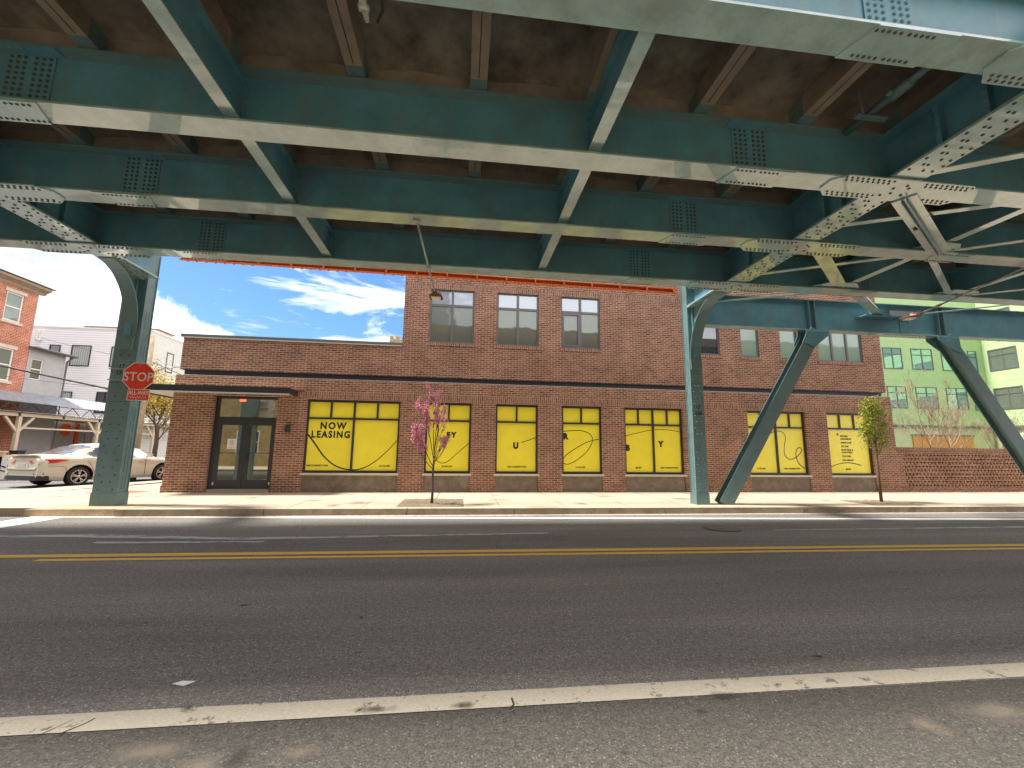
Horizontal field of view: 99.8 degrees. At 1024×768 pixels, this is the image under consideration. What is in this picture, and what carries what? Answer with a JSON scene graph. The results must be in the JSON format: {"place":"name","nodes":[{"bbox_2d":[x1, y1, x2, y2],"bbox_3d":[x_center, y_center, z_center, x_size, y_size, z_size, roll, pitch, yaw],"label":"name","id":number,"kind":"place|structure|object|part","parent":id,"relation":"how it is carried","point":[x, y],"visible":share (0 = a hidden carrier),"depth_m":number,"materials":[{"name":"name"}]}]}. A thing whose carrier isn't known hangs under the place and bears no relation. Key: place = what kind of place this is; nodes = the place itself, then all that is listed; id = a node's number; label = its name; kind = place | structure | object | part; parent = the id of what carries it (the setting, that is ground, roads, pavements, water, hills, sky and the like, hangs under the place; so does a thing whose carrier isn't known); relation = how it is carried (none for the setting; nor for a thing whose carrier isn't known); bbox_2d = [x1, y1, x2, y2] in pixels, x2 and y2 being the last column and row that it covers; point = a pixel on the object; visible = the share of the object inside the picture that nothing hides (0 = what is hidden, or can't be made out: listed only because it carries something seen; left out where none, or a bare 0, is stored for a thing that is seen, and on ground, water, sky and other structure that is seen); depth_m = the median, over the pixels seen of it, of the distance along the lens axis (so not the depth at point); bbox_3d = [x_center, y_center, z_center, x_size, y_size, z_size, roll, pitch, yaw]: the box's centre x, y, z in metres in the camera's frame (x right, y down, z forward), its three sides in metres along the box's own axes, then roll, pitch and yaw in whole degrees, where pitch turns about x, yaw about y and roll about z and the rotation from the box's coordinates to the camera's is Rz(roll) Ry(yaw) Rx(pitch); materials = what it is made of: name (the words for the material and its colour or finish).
{"place":"outdoors","nodes":[
{"label":"outdoors","id":0,"kind":"place"},
{"bbox_2d":[9,450,26,454],"bbox_3d":[-23.954,3.791,20.799,0.410,1.160,0.410,2,-9,-6],"label":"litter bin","id":1,"kind":"object","parent":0,"point":[21,452],"visible":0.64,"depth_m":20.72,"materials":[{"name":"black plastic"}]},
{"bbox_2d":[0,268,56,454],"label":"red brick house","id":2,"kind":"structure","parent":0,"point":[19,296],"depth_m":23.96,"materials":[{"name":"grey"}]},
{"bbox_2d":[0,343,17,383],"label":"window","id":3,"kind":"structure","parent":2,"relation":"in","point":[6,354],"depth_m":23.62,"materials":[{"name":"white"}]},
{"bbox_2d":[0,286,27,326],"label":"window","id":4,"kind":"structure","parent":2,"relation":"in","point":[14,302],"depth_m":23.93,"materials":[{"name":"white"}]},
{"bbox_2d":[17,346,78,454],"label":"grey stucco house","id":5,"kind":"structure","parent":0,"point":[45,362],"depth_m":25.62,"materials":[{"name":"grey paint"}]},
{"bbox_2d":[29,359,42,379],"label":"window","id":6,"kind":"structure","parent":5,"relation":"in","point":[36,366],"depth_m":25.33,"materials":[{"name":"white"}]},
{"bbox_2d":[0,477,154,489],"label":"side street","id":7,"kind":"structure","parent":0,"point":[13,485],"depth_m":15.95,"materials":[{"name":"grey asphalt"}]},
{"bbox_2d":[0,451,13,479],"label":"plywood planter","id":8,"kind":"object","parent":7,"relation":"on","point":[2,453],"visible":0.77,"depth_m":17.51,"materials":[{"name":"beige wood"}]},
{"bbox_2d":[0,457,14,480],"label":"white barrier","id":9,"kind":"object","parent":7,"relation":"on","point":[3,466],"visible":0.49,"depth_m":17.41,"materials":[{"name":"white"}]},
{"bbox_2d":[50,421,90,449],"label":"mural wall","id":10,"kind":"structure","parent":7,"relation":"on","point":[64,438],"depth_m":28.99,"materials":[{"name":"grey paint"}]},
{"bbox_2d":[4,441,164,485],"bbox_3d":[-15.891,3.068,16.917,2.160,1.601,5.014,-1,-9,13],"label":"parked car","id":11,"kind":"object","parent":7,"relation":"on","point":[73,465],"visible":0.64,"depth_m":15.24,"materials":[{"name":"beige paint"}]},
{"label":"car windows","id":12,"kind":"part","parent":11,"relation":"part of","materials":[{"name":"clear glass"}]},
{"bbox_2d":[0,389,169,453],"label":"timber pavilion","id":13,"kind":"structure","parent":7,"relation":"on","point":[20,397],"depth_m":24.87,"materials":[{"name":"wood"}]},
{"bbox_2d":[102,355,177,456],"bbox_3d":[-19.797,1.762,24.580,4.750,6.425,4.696,2,-9,-6],"label":"yellow green tree","id":14,"kind":"object","parent":7,"relation":"on","point":[154,402],"visible":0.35,"depth_m":24.10,"materials":[{"name":"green plant"}]},
{"bbox_2d":[130,335,179,480],"bbox_3d":[-15.119,0.982,18.429,1.563,6.200,0.300,2,-9,-6],"label":"utility pole","id":15,"kind":"object","parent":7,"relation":"on","point":[143,404],"visible":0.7,"depth_m":18.28,"materials":[{"name":"brown wood"}]},
{"bbox_2d":[0,375,93,386],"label":"overhead cable","id":16,"kind":"object","parent":15,"relation":"attached to","point":[48,381],"visible":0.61,"depth_m":17.74,"materials":[{"name":"black rubber"}]},
{"bbox_2d":[0,365,107,388],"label":"overhead cable","id":17,"kind":"object","parent":15,"relation":"attached to","point":[53,377],"visible":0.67,"depth_m":17.26,"materials":[{"name":"black rubber"}]},
{"bbox_2d":[30,325,184,457],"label":"white clapboard house","id":18,"kind":"structure","parent":0,"point":[88,366],"depth_m":31.31,"materials":[{"name":"white wood"}]},
{"bbox_2d":[49,344,60,351],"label":"window","id":19,"kind":"structure","parent":18,"relation":"in","point":[57,348],"depth_m":31.11,"materials":[{"name":"grey glass"}]},
{"bbox_2d":[62,391,71,397],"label":"window","id":20,"kind":"structure","parent":18,"relation":"in","point":[66,394],"depth_m":30.74,"materials":[{"name":"grey glass"}]},
{"bbox_2d":[68,345,91,365],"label":"window","id":21,"kind":"structure","parent":18,"relation":"in","point":[84,355],"depth_m":31.24,"materials":[{"name":"white glass"}]},
{"bbox_2d":[93,392,106,413],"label":"window","id":22,"kind":"structure","parent":18,"relation":"in","point":[100,396],"depth_m":30.96,"materials":[{"name":"black glass"}]},
{"bbox_2d":[109,346,113,366],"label":"window","id":23,"kind":"structure","parent":18,"relation":"in","point":[112,349],"depth_m":31.44,"materials":[{"name":"black plastic"}]},
{"bbox_2d":[165,352,173,373],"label":"window","id":24,"kind":"structure","parent":18,"relation":"in","point":[167,352],"depth_m":33.97,"materials":[{"name":"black plastic"}]},
{"bbox_2d":[0,247,405,341],"label":"sky","id":25,"kind":"structure","parent":0,"point":[193,297],"materials":[{"name":"blue"}]},
{"bbox_2d":[0,513,1023,731],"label":"road","id":26,"kind":"structure","parent":0,"point":[99,636],"depth_m":4.04,"materials":[{"name":"grey asphalt"}]},
{"bbox_2d":[0,517,61,527],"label":"crosswalk line","id":27,"kind":"object","parent":26,"relation":"on","point":[14,522],"visible":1,"depth_m":8.20,"materials":[{"name":"white paint"}]},
{"bbox_2d":[59,718,94,735],"bbox_3d":[-2.261,1.780,2.240,0.025,0.001,0.153,-2,-9,18],"label":"road crack","id":28,"kind":"object","parent":26,"relation":"on","point":[76,726],"visible":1,"depth_m":2.24,"materials":[{"name":"grey"}]},
{"bbox_2d":[172,681,194,685],"bbox_3d":[-2.030,1.845,2.656,0.117,0.004,0.055,1,-9,1],"label":"litter scrap","id":29,"kind":"object","parent":26,"relation":"on","point":[181,683],"visible":1,"depth_m":2.65,"materials":[{"name":"white paper"}]},
{"bbox_2d":[0,532,548,539],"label":"faded lane mark","id":30,"kind":"object","parent":26,"relation":"on","point":[135,536],"visible":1,"depth_m":6.96,"materials":[{"name":"paint"}]},
{"bbox_2d":[0,663,1023,735],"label":"white edge line","id":31,"kind":"object","parent":26,"relation":"on","point":[25,725],"visible":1,"depth_m":2.52,"materials":[{"name":"white paint"}]},
{"bbox_2d":[458,703,469,706],"bbox_3d":[-0.285,1.839,2.467,0.209,0.001,0.120,2,-9,-6],"label":"road stain","id":32,"kind":"object","parent":31,"relation":"on","point":[463,705],"visible":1,"depth_m":2.46,"materials":[{"name":"grey liquid"}]},
{"bbox_2d":[0,544,1023,557],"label":"yellow centre line","id":33,"kind":"object","parent":26,"relation":"on","point":[411,551],"visible":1,"depth_m":6.24,"materials":[{"name":"paint"}]},
{"bbox_2d":[35,547,1023,560],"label":"yellow centre line","id":34,"kind":"object","parent":26,"relation":"on","point":[182,558],"visible":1,"depth_m":6.04,"materials":[{"name":"paint"}]},
{"bbox_2d":[90,516,1023,519],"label":"white thin line","id":35,"kind":"object","parent":26,"relation":"on","point":[614,518],"visible":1,"depth_m":9.45,"materials":[{"name":"paint"}]},
{"bbox_2d":[111,512,1023,517],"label":"gutter","id":36,"kind":"object","parent":26,"relation":"on","point":[554,514],"visible":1,"depth_m":9.80,"materials":[{"name":"grey concrete"}]},
{"bbox_2d":[114,506,1023,516],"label":"curb","id":37,"kind":"structure","parent":26,"relation":"on","point":[125,512],"depth_m":9.89,"materials":[{"name":"concrete"}]},
{"bbox_2d":[703,525,741,531],"bbox_3d":[4.054,2.790,8.325,0.680,0.010,0.680,2,-9,-6],"label":"manhole cover","id":38,"kind":"object","parent":26,"relation":"on","point":[721,528],"visible":1,"depth_m":8.29,"materials":[{"name":"black metal"}]},
{"bbox_2d":[781,526,1023,529],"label":"faded lane mark","id":39,"kind":"object","parent":26,"relation":"on","point":[914,528],"visible":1,"depth_m":8.61,"materials":[{"name":"paint"}]},
{"bbox_2d":[0,678,1023,767],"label":"road edge","id":40,"kind":"object","parent":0,"point":[869,727],"depth_m":2.21,"materials":[{"name":"concrete"}]},
{"bbox_2d":[123,744,174,757],"bbox_3d":[-1.748,1.762,2.071,0.658,0.001,0.269,2,-9,-6],"label":"road stain","id":41,"kind":"object","parent":40,"relation":"on","point":[150,751],"visible":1,"depth_m":2.07,"materials":[{"name":"brown"}]},
{"bbox_2d":[188,758,209,767],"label":"road stain","id":42,"kind":"object","parent":40,"relation":"on","point":[203,764],"visible":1,"depth_m":1.98,"materials":[{"name":"brown"}]},
{"bbox_2d":[230,752,243,761],"bbox_3d":[-1.292,1.763,2.043,0.179,0.001,0.299,2,-9,-6],"label":"road stain","id":43,"kind":"object","parent":40,"relation":"on","point":[238,756],"visible":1,"depth_m":2.04,"materials":[{"name":"grey liquid"}]},
{"bbox_2d":[293,750,307,756],"bbox_3d":[-1.014,1.771,2.075,0.359,0.001,0.209,2,-9,-6],"label":"road stain","id":44,"kind":"object","parent":40,"relation":"on","point":[300,752],"visible":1,"depth_m":2.07,"materials":[{"name":"brown"}]},
{"bbox_2d":[915,721,933,727],"bbox_3d":[2.248,1.849,2.327,0.299,0.001,0.389,2,-9,-6],"label":"road stain","id":45,"kind":"object","parent":40,"relation":"on","point":[924,724],"visible":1,"depth_m":2.34,"materials":[{"name":"brown"}]},
{"bbox_2d":[978,705,1017,716],"bbox_3d":[2.785,1.877,2.468,0.837,0.001,0.359,2,-9,-6],"label":"road stain","id":46,"kind":"object","parent":40,"relation":"on","point":[1000,711],"visible":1,"depth_m":2.48,"materials":[{"name":"brown"}]},
{"bbox_2d":[0,480,1023,515],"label":"sidewalk","id":47,"kind":"structure","parent":0,"point":[11,507],"depth_m":11.78,"materials":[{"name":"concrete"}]},
{"bbox_2d":[23,502,181,516],"bbox_3d":[-8.687,2.745,9.476,2.550,0.147,1.250,2,-9,-6],"label":"column pad","id":48,"kind":"object","parent":47,"relation":"on","point":[80,510],"depth_m":8.88,"materials":[{"name":"concrete"}]},
{"bbox_2d":[0,0,1023,505],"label":"elevated railway","id":49,"kind":"object","parent":48,"relation":"on","point":[706,156],"visible":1,"depth_m":6.24,"materials":[{"name":"paint"}]},
{"bbox_2d":[107,363,154,388],"bbox_3d":[-8.582,-0.175,9.733,0.929,0.619,0.102,2,-9,-10],"label":"stop sign","id":50,"kind":"object","parent":49,"relation":"attached to","point":[138,375],"visible":1,"depth_m":9.72,"materials":[{"name":"red metal"}]},
{"bbox_2d":[126,389,149,400],"bbox_3d":[-8.378,0.242,9.663,0.440,0.260,0.014,2,-9,-10],"label":"all way plate","id":51,"kind":"object","parent":50,"relation":"hanging from","point":[139,394],"visible":1,"depth_m":9.66,"materials":[{"name":"red metal"}]},
{"bbox_2d":[178,257,676,294],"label":"orange beam","id":52,"kind":"structure","parent":49,"relation":"attached to","point":[541,282],"depth_m":11.66,"materials":[{"name":"metal"}]},
{"bbox_2d":[413,212,442,299],"bbox_3d":[-1.708,-2.508,9.124,0.366,0.290,3.664,2,-9,-6],"label":"street lamp","id":53,"kind":"object","parent":49,"relation":"attached to","point":[435,294],"visible":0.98,"depth_m":9.19,"materials":[{"name":"metal"}]},
{"bbox_2d":[899,267,1023,320],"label":"street lamp","id":54,"kind":"object","parent":49,"relation":"attached to","point":[912,315],"visible":0.99,"depth_m":10.64,"materials":[{"name":"metal"}]},
{"bbox_2d":[84,490,147,492],"bbox_3d":[-11.198,3.064,12.211,1.208,0.006,0.939,-2,-9,20],"label":"tactile plate","id":55,"kind":"object","parent":47,"relation":"on","point":[130,491],"visible":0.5,"depth_m":12.41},
{"bbox_2d":[396,498,463,506],"bbox_3d":[-1.980,2.926,10.696,1.540,0.030,1.620,2,-9,-6],"label":"tree pit","id":56,"kind":"object","parent":47,"relation":"on","point":[417,502],"visible":0.97,"depth_m":10.43,"materials":[{"name":"soil"}]},
{"bbox_2d":[410,381,450,502],"bbox_3d":[-1.969,1.393,10.508,1.022,3.014,0.711,5,-10,-26],"label":"blossom tree","id":57,"kind":"object","parent":56,"relation":"on","point":[444,440],"visible":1,"depth_m":10.52,"materials":[{"name":"pink plant"}]},
{"bbox_2d":[672,502,759,506],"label":"footing slab","id":58,"kind":"structure","parent":47,"relation":"on","point":[716,504],"depth_m":10.82,"materials":[{"name":"concrete"}]},
{"bbox_2d":[839,500,923,504],"bbox_3d":[10.160,3.247,11.840,1.550,0.030,1.140,2,-9,-6],"label":"tree pit","id":59,"kind":"object","parent":47,"relation":"on","point":[878,502],"visible":0.98,"depth_m":11.75,"materials":[{"name":"soil"}]},
{"bbox_2d":[852,391,893,501],"bbox_3d":[10.241,1.759,12.273,0.998,3.113,1.120,2,-9,-6],"label":"young street tree","id":60,"kind":"object","parent":59,"relation":"on","point":[871,407],"visible":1,"depth_m":12.17,"materials":[{"name":"green plant"}]},
{"bbox_2d":[896,447,1023,491],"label":"screen wall","id":61,"kind":"structure","parent":47,"relation":"on","point":[923,469],"depth_m":15.93,"materials":[{"name":"brown brick"}]},
{"bbox_2d":[145,272,902,492],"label":"brick building","id":62,"kind":"structure","parent":0,"point":[544,388],"depth_m":14.23,"materials":[{"name":"brick"}]},
{"bbox_2d":[206,395,277,491],"bbox_3d":[-8.023,1.777,12.904,1.788,2.839,0.210,2,-9,-7],"label":"entrance door","id":63,"kind":"structure","parent":62,"relation":"in","point":[242,446],"depth_m":12.91,"materials":[{"name":"glass"}]},
{"bbox_2d":[300,398,400,491],"bbox_3d":[-4.907,1.892,13.238,3.020,2.826,0.195,2,-9,-7],"label":"storefront window","id":64,"kind":"structure","parent":62,"relation":"in","point":[351,445],"depth_m":13.28,"materials":[{"name":"yellow glass"}]},
{"bbox_2d":[422,401,471,491],"bbox_3d":[-2.029,1.985,13.616,1.670,2.826,0.195,2,-9,-7],"label":"storefront window","id":65,"kind":"structure","parent":62,"relation":"in","point":[452,468],"depth_m":13.65,"materials":[{"name":"yellow glass"}]},
{"bbox_2d":[429,289,474,343],"bbox_3d":[-1.992,-2.243,14.361,1.448,1.828,0.074,2,-9,-7],"label":"upper window","id":66,"kind":"structure","parent":62,"relation":"in","point":[452,317],"depth_m":14.35,"materials":[{"name":"grey glass"}]},
{"bbox_2d":[492,403,541,491],"bbox_3d":[0.148,2.055,13.902,1.620,2.826,0.195,2,-9,-7],"label":"storefront window","id":67,"kind":"structure","parent":62,"relation":"in","point":[516,425],"depth_m":13.96,"materials":[{"name":"yellow glass"}]},
{"bbox_2d":[497,293,537,346],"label":"upper window","id":68,"kind":"structure","parent":62,"relation":"in","point":[517,314],"depth_m":14.64,"materials":[{"name":"grey glass"}]},
{"bbox_2d":[561,297,599,348],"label":"upper window","id":69,"kind":"structure","parent":62,"relation":"in","point":[580,317],"depth_m":14.92,"materials":[{"name":"grey glass"}]},
{"bbox_2d":[561,405,604,491],"bbox_3d":[2.302,2.124,14.185,1.590,2.826,0.195,2,-9,-7],"label":"storefront window","id":70,"kind":"structure","parent":62,"relation":"in","point":[581,425],"depth_m":14.24,"materials":[{"name":"yellow glass"}]},
{"bbox_2d":[624,407,686,491],"bbox_3d":[4.788,2.204,14.511,2.310,2.826,0.195,2,-9,-7],"label":"storefront window","id":71,"kind":"structure","parent":62,"relation":"in","point":[653,435],"depth_m":14.57,"materials":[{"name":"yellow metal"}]},
{"bbox_2d":[701,328,719,354],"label":"upper window","id":72,"kind":"structure","parent":62,"relation":"in","point":[710,340],"depth_m":15.49,"materials":[{"name":"grey"}]},
{"bbox_2d":[739,329,758,356],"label":"upper window","id":73,"kind":"structure","parent":62,"relation":"in","point":[748,338],"depth_m":15.69,"materials":[{"name":"grey"}]},
{"bbox_2d":[747,410,811,491],"bbox_3d":[9.323,2.350,15.108,2.480,2.826,0.195,2,-9,-7],"label":"storefront window","id":74,"kind":"structure","parent":62,"relation":"in","point":[781,465],"depth_m":15.15,"materials":[{"name":"yellow glass"}]},
{"bbox_2d":[779,331,795,358],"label":"upper window","id":75,"kind":"structure","parent":62,"relation":"in","point":[787,339],"depth_m":15.90,"materials":[{"name":"grey glass"}]},
{"bbox_2d":[818,333,862,362],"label":"upper window","id":76,"kind":"structure","parent":62,"relation":"in","point":[835,347],"depth_m":16.17,"materials":[{"name":"grey glass"}]},
{"bbox_2d":[826,412,876,491],"bbox_3d":[12.158,2.441,15.482,1.980,2.826,0.195,2,-9,-7],"label":"storefront window","id":77,"kind":"structure","parent":62,"relation":"in","point":[852,465],"depth_m":15.53,"materials":[{"name":"yellow glass"}]},
{"bbox_2d":[874,297,1023,448],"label":"lime green building","id":78,"kind":"structure","parent":0,"point":[999,366],"depth_m":34.42,"materials":[{"name":"paint"}]},
{"bbox_2d":[882,347,903,368],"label":"window","id":79,"kind":"structure","parent":78,"relation":"in","point":[892,357],"depth_m":34.46,"materials":[{"name":"green"}]},
{"bbox_2d":[886,386,908,407],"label":"window","id":80,"kind":"structure","parent":78,"relation":"in","point":[890,391],"depth_m":33.99,"materials":[{"name":"green"}]},
{"bbox_2d":[910,348,933,369],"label":"window","id":81,"kind":"structure","parent":78,"relation":"in","point":[921,359],"depth_m":34.76,"materials":[{"name":"green glass"}]},
{"bbox_2d":[915,387,939,408],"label":"window","id":82,"kind":"structure","parent":78,"relation":"in","point":[925,392],"depth_m":34.31,"materials":[{"name":"green glass"}]},
{"bbox_2d":[940,353,952,370],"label":"window","id":83,"kind":"structure","parent":78,"relation":"in","point":[945,366],"depth_m":34.94,"materials":[{"name":"green glass"}]},
{"bbox_2d":[945,388,969,409],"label":"window","id":84,"kind":"structure","parent":78,"relation":"in","point":[963,393],"depth_m":34.61,"materials":[{"name":"green glass"}]},
{"bbox_2d":[967,351,978,372],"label":"window","id":85,"kind":"structure","parent":78,"relation":"in","point":[971,355],"depth_m":35.33,"materials":[{"name":"grey"}]},
{"bbox_2d":[987,345,1018,370],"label":"window","id":86,"kind":"structure","parent":78,"relation":"in","point":[1003,358],"depth_m":34.13,"materials":[{"name":"grey"}]},
{"bbox_2d":[996,306,1009,310],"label":"window","id":87,"kind":"structure","parent":78,"relation":"in","point":[1007,308],"depth_m":34.07,"materials":[{"name":"grey"}]},
{"bbox_2d":[993,385,1023,409],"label":"window","id":88,"kind":"structure","parent":78,"relation":"in","point":[1012,397],"depth_m":33.60,"materials":[{"name":"grey glass"}]},
{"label":"ground","id":89,"kind":"structure","parent":0,"visible":0},
{"bbox_2d":[390,336,402,342],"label":"brick tower","id":90,"kind":"structure","parent":89,"relation":"on","point":[396,340],"depth_m":45.00,"materials":[{"name":"beige brick"}]},
{"bbox_2d":[881,369,970,447],"bbox_3d":[21.393,2.173,22.023,2.865,5.801,3.044,2,-9,-6],"label":"bare tree","id":91,"kind":"object","parent":89,"relation":"on","point":[930,413],"visible":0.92,"depth_m":22.03,"materials":[{"name":"brown plant"}]},
{"bbox_2d":[905,392,983,447],"bbox_3d":[22.992,2.805,22.671,3.220,4.787,2.512,-1,-9,14],"label":"bare tree","id":92,"kind":"object","parent":89,"relation":"on","point":[958,414],"visible":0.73,"depth_m":22.74,"materials":[{"name":"brown plant"}]},
{"bbox_2d":[972,403,1023,448],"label":"bare tree","id":93,"kind":"object","parent":89,"relation":"on","point":[989,430],"visible":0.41,"depth_m":23.75,"materials":[{"name":"brown plant"}]}
]}

